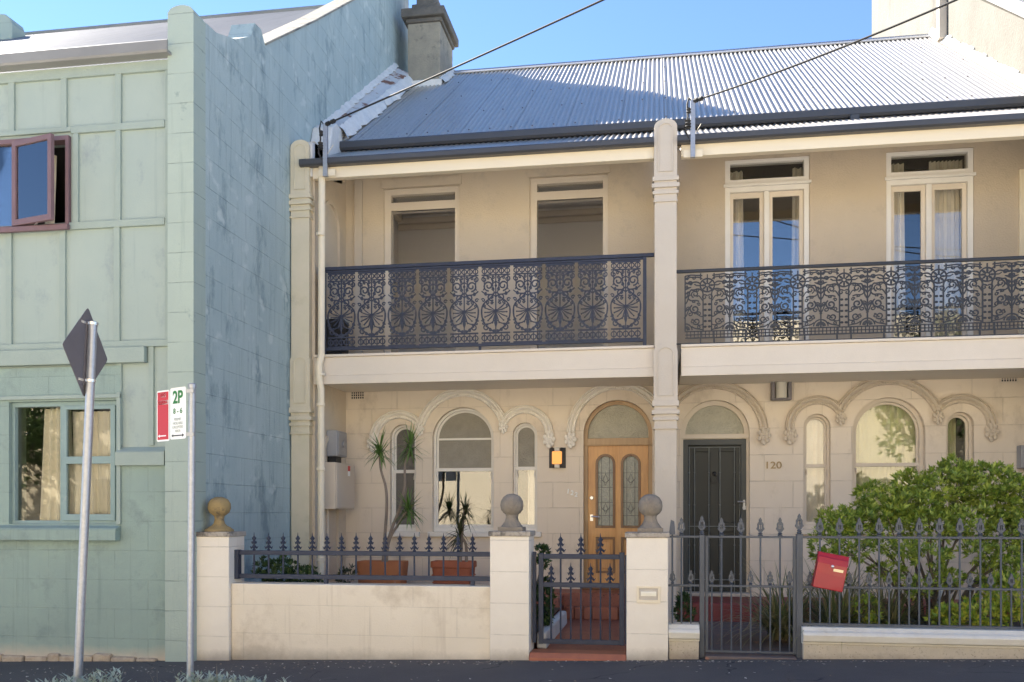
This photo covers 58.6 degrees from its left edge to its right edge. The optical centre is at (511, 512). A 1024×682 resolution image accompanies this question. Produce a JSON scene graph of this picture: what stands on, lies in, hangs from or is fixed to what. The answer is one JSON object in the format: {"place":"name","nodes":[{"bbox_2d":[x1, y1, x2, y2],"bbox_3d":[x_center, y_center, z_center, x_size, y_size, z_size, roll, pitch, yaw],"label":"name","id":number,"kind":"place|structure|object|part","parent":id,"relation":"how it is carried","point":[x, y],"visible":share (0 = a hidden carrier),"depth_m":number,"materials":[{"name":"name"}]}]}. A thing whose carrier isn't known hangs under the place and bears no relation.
{"place":"outdoors","nodes":[
{"label":"outdoors","id":0,"kind":"place"},
{"bbox_2d":[0,0,871,69],"label":"sky","id":1,"kind":"structure","parent":0,"point":[606,29],"materials":[{"name":"blue"}]},
{"bbox_2d":[1,660,1017,681],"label":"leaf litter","id":2,"kind":"object","parent":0,"point":[532,661],"visible":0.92,"depth_m":8.85,"materials":[{"name":"brown plant"}]},
{"bbox_2d":[0,655,1023,681],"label":"footpath","id":3,"kind":"structure","parent":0,"point":[897,670],"depth_m":8.45,"materials":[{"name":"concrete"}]},
{"bbox_2d":[62,308,106,681],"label":"sign post","id":4,"kind":"object","parent":3,"relation":"on","point":[84,351],"visible":1,"depth_m":8.02,"materials":[{"name":"silver metal"}]},
{"bbox_2d":[157,383,196,680],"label":"sign post","id":5,"kind":"object","parent":3,"relation":"on","point":[171,414],"visible":1,"depth_m":8.04,"materials":[{"name":"white metal"}]},
{"bbox_2d":[529,649,625,660],"bbox_3d":[0.665,1.575,9.134,0.961,0.350,0.309,0,0,9],"label":"gate threshold","id":6,"kind":"object","parent":3,"relation":"on","point":[563,655],"visible":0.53,"depth_m":9.04,"materials":[{"name":"tile"}]},
{"bbox_2d":[668,622,699,658],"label":"stone plinth","id":7,"kind":"structure","parent":3,"relation":"on","point":[683,639],"depth_m":8.89,"materials":[{"name":"beige stone"}]},
{"bbox_2d":[668,516,705,657],"bbox_3d":[1.728,0.791,9.000,0.367,1.518,0.060,0,0,9],"label":"iron fence","id":8,"kind":"object","parent":7,"relation":"on","point":[701,584],"visible":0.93,"depth_m":8.97,"materials":[{"name":"grey metal"}]},
{"bbox_2d":[705,652,796,658],"bbox_3d":[2.322,1.573,8.915,0.861,0.355,0.260,0,0,9],"label":"gate threshold","id":9,"kind":"object","parent":3,"relation":"on","point":[713,655],"visible":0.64,"depth_m":8.85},
{"bbox_2d":[801,625,1023,658],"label":"stone plinth","id":10,"kind":"structure","parent":3,"relation":"on","point":[855,642],"depth_m":8.56,"materials":[{"name":"beige stone"}]},
{"bbox_2d":[795,514,1023,657],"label":"iron fence","id":11,"kind":"object","parent":10,"relation":"on","point":[960,529],"visible":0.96,"depth_m":8.67,"materials":[{"name":"grey metal"}]},
{"bbox_2d":[705,517,795,653],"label":"garden gate","id":12,"kind":"structure","parent":11,"relation":"attached to","point":[780,529],"depth_m":8.89,"materials":[{"name":"grey metal"}]},
{"bbox_2d":[811,551,848,591],"bbox_3d":[3.041,0.566,8.697,0.339,0.387,0.136,0,0,9],"label":"letterbox","id":13,"kind":"object","parent":11,"relation":"attached to","point":[830,570],"visible":1,"depth_m":8.66,"materials":[{"name":"red metal"}]},
{"bbox_2d":[536,604,562,631],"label":"garden soil","id":14,"kind":"structure","parent":0,"point":[555,611],"depth_m":10.97,"materials":[{"name":"brown soil"}]},
{"bbox_2d":[250,555,323,582],"bbox_3d":[-2.523,0.849,10.291,0.788,0.775,0.614,0,0,9],"label":"shrub","id":15,"kind":"object","parent":14,"relation":"on","point":[290,569],"visible":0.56,"depth_m":10.22,"materials":[{"name":"green plant"}]},
{"bbox_2d":[334,563,357,582],"bbox_3d":[-1.919,0.906,10.641,0.318,0.638,0.346,0,0,9],"label":"shrub","id":16,"kind":"object","parent":14,"relation":"on","point":[345,570],"visible":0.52,"depth_m":10.57,"materials":[{"name":"green plant"}]},
{"bbox_2d":[534,543,557,625],"bbox_3d":[0.348,0.827,10.097,0.314,0.992,0.497,0,0,9],"label":"shrub","id":17,"kind":"object","parent":14,"relation":"on","point":[543,547],"visible":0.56,"depth_m":10.06,"materials":[{"name":"green plant"}]},
{"bbox_2d":[538,619,625,650],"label":"tiled path","id":18,"kind":"structure","parent":0,"point":[595,629],"depth_m":10.55,"materials":[{"name":"tile"}]},
{"bbox_2d":[537,611,566,647],"bbox_3d":[0.479,1.335,10.531,0.109,0.170,2.150,0,0,9],"label":"path edging","id":19,"kind":"object","parent":18,"relation":"on","point":[556,627],"visible":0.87,"depth_m":10.26,"materials":[{"name":"white stone"}]},
{"bbox_2d":[684,621,795,654],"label":"entry path","id":20,"kind":"structure","parent":0,"point":[726,642],"depth_m":9.93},
{"bbox_2d":[670,589,696,621],"bbox_3d":[1.830,1.104,9.734,0.294,0.568,0.397,0,0,-12],"label":"shrub","id":21,"kind":"object","parent":20,"relation":"on","point":[685,597],"visible":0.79,"depth_m":9.69,"materials":[{"name":"green plant"}]},
{"bbox_2d":[845,114,865,120],"bbox_3d":[4.487,-5.142,11.932,0.480,0.145,0.180,0,0,9],"label":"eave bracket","id":22,"kind":"object","parent":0,"point":[854,116],"visible":0.24,"depth_m":11.94,"materials":[{"name":"grey metal"}]},
{"bbox_2d":[814,614,1023,626],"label":"garden soil","id":23,"kind":"structure","parent":0,"point":[1017,624],"depth_m":10.51,"materials":[{"name":"brown soil"}]},
{"bbox_2d":[708,556,851,647],"bbox_3d":[2.866,0.993,9.660,2.013,1.096,1.917,0,0,9],"label":"strappy plant","id":24,"kind":"object","parent":23,"relation":"on","point":[775,624],"visible":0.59,"depth_m":9.54,"materials":[{"name":"green plant"}]},
{"bbox_2d":[753,545,934,650],"bbox_3d":[3.353,0.882,9.491,1.968,1.228,1.881,0,0,-19],"label":"strappy plant","id":25,"kind":"object","parent":23,"relation":"on","point":[834,610],"visible":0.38,"depth_m":9.30,"materials":[{"name":"green plant"}]},
{"bbox_2d":[842,592,887,623],"bbox_3d":[3.600,1.069,9.238,0.484,0.538,0.373,0,0,9],"label":"shrub","id":26,"kind":"object","parent":23,"relation":"on","point":[865,618],"visible":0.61,"depth_m":9.19,"materials":[{"name":"green plant"}]},
{"bbox_2d":[821,555,957,624],"bbox_3d":[3.869,0.924,9.534,1.737,1.091,1.705,0,0,9],"label":"strappy plant","id":27,"kind":"object","parent":23,"relation":"on","point":[894,613],"visible":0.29,"depth_m":9.39,"materials":[{"name":"green plant"}]},
{"bbox_2d":[806,452,1023,624],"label":"shrub","id":28,"kind":"object","parent":23,"relation":"on","point":[950,515],"visible":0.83,"depth_m":9.52,"materials":[{"name":"green plant"}]},
{"bbox_2d":[922,571,1023,625],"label":"shrub","id":29,"kind":"object","parent":23,"relation":"on","point":[985,603],"visible":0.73,"depth_m":8.90,"materials":[{"name":"green plant"}]},
{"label":"ground","id":30,"kind":"structure","parent":0,"visible":0},
{"bbox_2d":[0,0,408,661],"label":"green building","id":31,"kind":"structure","parent":30,"relation":"on","point":[144,196],"depth_m":9.93,"materials":[{"name":"paint"}]},
{"bbox_2d":[0,133,70,233],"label":"window","id":32,"kind":"structure","parent":31,"relation":"in","point":[27,165],"depth_m":9.87,"materials":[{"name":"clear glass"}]},
{"bbox_2d":[0,392,120,540],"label":"window","id":33,"kind":"structure","parent":31,"relation":"in","point":[62,461],"depth_m":9.98,"materials":[{"name":"clear glass"}]},
{"bbox_2d":[196,497,245,660],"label":"gate pier","id":34,"kind":"structure","parent":30,"relation":"on","point":[219,541],"depth_m":9.62,"materials":[{"name":"stone"}]},
{"bbox_2d":[231,582,489,659],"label":"garden wall","id":35,"kind":"structure","parent":30,"relation":"on","point":[321,621],"depth_m":9.42,"materials":[{"name":"beige paint"}]},
{"bbox_2d":[234,532,489,585],"bbox_3d":[-1.582,0.481,9.535,2.807,0.537,0.084,0,0,9],"label":"iron fence","id":36,"kind":"object","parent":35,"relation":"on","point":[312,552],"visible":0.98,"depth_m":9.53,"materials":[{"name":"grey metal"}]},
{"bbox_2d":[289,0,679,648],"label":"terrace house","id":37,"kind":"structure","parent":30,"relation":"on","point":[547,160],"depth_m":12.96,"materials":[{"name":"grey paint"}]},
{"bbox_2d":[317,121,334,176],"bbox_3d":[-2.445,-4.770,11.953,0.230,0.729,0.103,0,0,9],"label":"service bracket","id":38,"kind":"object","parent":37,"relation":"attached to","point":[325,171],"visible":1,"depth_m":11.94,"materials":[{"name":"grey metal"}]},
{"bbox_2d":[325,0,603,125],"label":"overhead cable","id":39,"kind":"object","parent":38,"relation":"attached to","point":[330,122],"visible":1,"depth_m":10.37,"materials":[{"name":"grey plastic"}]},
{"bbox_2d":[326,430,346,462],"bbox_3d":[-2.442,-0.903,12.764,0.185,0.457,0.400,0,0,9],"label":"meter box","id":40,"kind":"object","parent":37,"relation":"attached to","point":[336,450],"visible":0.8,"depth_m":12.60,"materials":[{"name":"grey plastic"}]},
{"bbox_2d":[326,317,349,353],"bbox_3d":[-2.408,-2.370,12.586,0.240,0.580,0.320,0,0,9],"label":"air conditioner","id":41,"kind":"object","parent":37,"relation":"on","point":[338,331],"visible":0.27,"depth_m":12.45,"materials":[{"name":"black plastic"}]},
{"bbox_2d":[324,462,354,574],"bbox_3d":[-2.423,0.206,12.705,0.242,1.768,0.770,0,0,9],"label":"meter cabinet","id":42,"kind":"object","parent":37,"relation":"attached to","point":[339,485],"visible":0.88,"depth_m":12.46,"materials":[{"name":"beige metal"}]},
{"bbox_3d":[-2.317,-0.361,12.688,0.014,0.605,0.730,0,0,9],"label":"door","id":43,"kind":"part","parent":42,"relation":"part of","materials":[{"name":"beige metal"}]},
{"bbox_2d":[357,560,407,583],"bbox_3d":[-1.742,0.877,12.278,0.662,0.442,0.380,0,0,9],"label":"planter","id":44,"kind":"object","parent":37,"relation":"on","point":[363,567],"visible":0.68,"depth_m":12.11,"materials":[{"name":"ceramic"}]},
{"bbox_2d":[359,420,431,561],"bbox_3d":[-1.561,-0.265,12.206,1.056,1.932,0.637,0,0,21],"label":"dracaena","id":45,"kind":"object","parent":44,"relation":"on","point":[379,450],"visible":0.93,"depth_m":12.22,"materials":[{"name":"green plant"}]},
{"bbox_2d":[387,425,419,536],"bbox_3d":[-1.573,-0.461,13.319,0.509,1.631,0.270,0,0,9],"label":"window","id":46,"kind":"structure","parent":37,"relation":"in","point":[404,530],"depth_m":13.37,"materials":[{"name":"white paint"}]},
{"bbox_2d":[381,175,460,352],"bbox_3d":[-1.302,-3.472,13.271,1.190,2.745,0.200,0,0,9],"label":"window","id":47,"kind":"structure","parent":37,"relation":"in","point":[391,208],"depth_m":13.25,"materials":[{"name":"white paint"}]},
{"bbox_2d":[430,560,476,583],"bbox_3d":[-0.774,0.873,12.123,0.585,0.451,0.381,0,0,9],"label":"planter","id":48,"kind":"object","parent":37,"relation":"on","point":[450,568],"visible":0.55,"depth_m":11.95,"materials":[{"name":"red ceramic"}]},
{"bbox_2d":[445,492,483,561],"bbox_3d":[-0.636,0.196,12.087,0.706,0.989,0.567,0,0,9],"label":"dracaena","id":49,"kind":"object","parent":48,"relation":"on","point":[460,525],"visible":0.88,"depth_m":12.08,"materials":[{"name":"green plant"}]},
{"bbox_2d":[427,408,493,536],"bbox_3d":[-0.695,-0.578,13.179,1.020,1.860,0.270,0,0,9],"label":"window","id":50,"kind":"structure","parent":37,"relation":"in","point":[463,438],"depth_m":13.25,"materials":[{"name":"white paint"}]},
{"bbox_2d":[325,253,653,353],"bbox_3d":[-0.377,-2.672,11.807,4.383,1.175,0.048,0,0,9],"label":"balcony railing","id":51,"kind":"object","parent":37,"relation":"on","point":[527,263],"visible":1,"depth_m":11.79,"materials":[{"name":"black metal"}]},
{"bbox_2d":[514,423,540,536],"bbox_3d":[0.206,-0.464,13.099,0.474,1.625,0.395,0,0,9],"label":"window","id":52,"kind":"structure","parent":37,"relation":"in","point":[525,435],"depth_m":13.11,"materials":[{"name":"white paint"}]},
{"bbox_2d":[549,447,565,467],"bbox_3d":[0.636,-0.769,12.844,0.235,0.285,0.091,0,0,9],"label":"wall lamp","id":53,"kind":"object","parent":37,"relation":"attached to","point":[557,457],"visible":1,"depth_m":12.81,"materials":[{"name":"orange glass"}]},
{"bbox_2d":[527,164,609,348],"bbox_3d":[0.810,-3.492,12.934,1.169,2.785,0.200,0,0,9],"label":"window","id":54,"kind":"structure","parent":37,"relation":"in","point":[536,197],"depth_m":12.90,"materials":[{"name":"white paint"}]},
{"bbox_2d":[588,445,647,582],"bbox_3d":[1.496,0.048,12.862,0.847,2.004,0.115,0,0,9],"label":"door","id":55,"kind":"structure","parent":37,"relation":"in","point":[617,475],"depth_m":12.89,"materials":[{"name":"orange wood"}]},
{"bbox_2d":[488,494,535,659],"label":"gate pier","id":56,"kind":"structure","parent":30,"relation":"on","point":[511,582],"depth_m":9.12,"materials":[{"name":"stone"}]},
{"bbox_2d":[625,494,669,659],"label":"gate pier","id":57,"kind":"structure","parent":30,"relation":"on","point":[647,590],"depth_m":8.91,"materials":[{"name":"stone"}]},
{"bbox_2d":[533,533,625,645],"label":"garden gate","id":58,"kind":"structure","parent":57,"relation":"attached to","point":[621,584],"depth_m":9.18,"materials":[{"name":"black metal"}]},
{"bbox_2d":[663,33,1023,622],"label":"terrace house","id":59,"kind":"structure","parent":30,"relation":"on","point":[791,166],"depth_m":12.35,"materials":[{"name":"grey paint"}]},
{"bbox_2d":[684,97,702,158],"bbox_3d":[2.228,-4.735,11.207,0.230,0.740,0.103,0,0,9],"label":"service bracket","id":60,"kind":"object","parent":59,"relation":"attached to","point":[692,152],"visible":1,"depth_m":11.20,"materials":[{"name":"grey metal"}]},
{"bbox_2d":[693,0,957,102],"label":"overhead cable","id":61,"kind":"object","parent":60,"relation":"attached to","point":[699,99],"visible":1,"depth_m":9.75,"materials":[{"name":"grey plastic"}]},
{"bbox_2d":[688,445,746,591],"bbox_3d":[2.850,0.112,12.659,0.788,2.091,0.161,0,0,9],"label":"door","id":62,"kind":"structure","parent":59,"relation":"in","point":[714,471],"depth_m":12.71,"materials":[{"name":"black wood"}]},
{"bbox_2d":[724,156,811,341],"bbox_3d":[3.507,-3.469,12.601,1.160,2.738,0.392,0,0,9],"label":"french door","id":63,"kind":"structure","parent":59,"relation":"in","point":[737,188],"depth_m":12.51,"materials":[{"name":"white paint"}]},
{"bbox_2d":[771,382,791,400],"bbox_3d":[3.647,-1.661,12.345,0.270,0.290,0.150,0,0,9],"label":"wall lamp","id":64,"kind":"object","parent":59,"relation":"attached to","point":[783,391],"visible":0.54,"depth_m":12.30,"materials":[{"name":"clear glass"}]},
{"bbox_2d":[801,414,828,534],"bbox_3d":[4.148,-0.517,12.470,0.474,1.635,0.395,0,0,9],"label":"window","id":65,"kind":"structure","parent":59,"relation":"in","point":[816,427],"depth_m":12.62,"materials":[{"name":"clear glass"}]},
{"bbox_2d":[677,256,1023,344],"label":"balcony railing","id":66,"kind":"object","parent":59,"relation":"on","point":[914,301],"visible":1,"depth_m":11.06,"materials":[{"name":"metal"}]},
{"bbox_2d":[852,398,927,534],"bbox_3d":[5.057,-0.620,12.325,1.052,1.837,0.395,0,0,9],"label":"window","id":67,"kind":"structure","parent":59,"relation":"in","point":[887,433],"depth_m":12.47,"materials":[{"name":"clear glass"}]},
{"bbox_2d":[885,148,975,336],"bbox_3d":[5.576,-3.460,12.271,1.141,2.719,0.392,0,0,9],"label":"french door","id":68,"kind":"structure","parent":59,"relation":"in","point":[946,190],"depth_m":12.21,"materials":[{"name":"white paint"}]},
{"bbox_2d":[943,413,977,534],"bbox_3d":[5.945,-0.516,12.183,0.465,1.624,0.395,0,0,9],"label":"window","id":69,"kind":"structure","parent":59,"relation":"in","point":[951,422],"depth_m":12.17,"materials":[{"name":"clear glass"}]},
{"bbox_2d":[1017,445,1023,468],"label":"meter cabinet","id":70,"kind":"object","parent":59,"relation":"attached to","point":[1020,456],"visible":1,"depth_m":11.80,"materials":[{"name":"grey metal"}]},
{"bbox_2d":[872,0,1023,102],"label":"rendered building","id":71,"kind":"structure","parent":30,"relation":"on","point":[988,34],"depth_m":14.26,"materials":[{"name":"paint"}]},
{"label":"verge","id":72,"kind":"structure","parent":0,"visible":0},
{"bbox_2d":[27,674,80,681],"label":"weed tuft","id":73,"kind":"object","parent":72,"relation":"on","point":[56,680],"visible":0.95,"depth_m":7.78,"materials":[{"name":"green plant"}]},
{"bbox_2d":[58,667,130,681],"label":"weed tuft","id":74,"kind":"object","parent":72,"relation":"on","point":[102,679],"visible":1,"depth_m":7.79,"materials":[{"name":"green plant"}]},
{"bbox_2d":[174,670,233,681],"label":"weed tuft","id":75,"kind":"object","parent":72,"relation":"on","point":[209,676],"visible":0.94,"depth_m":7.74,"materials":[{"name":"green plant"}]},
{"bbox_2d":[199,670,257,681],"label":"weed tuft","id":76,"kind":"object","parent":72,"relation":"on","point":[235,678],"visible":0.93,"depth_m":7.71,"materials":[{"name":"green plant"}]},
{"bbox_2d":[223,675,290,681],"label":"weed tuft","id":77,"kind":"object","parent":72,"relation":"on","point":[265,677],"visible":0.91,"depth_m":7.73,"materials":[{"name":"green plant"}]}
]}

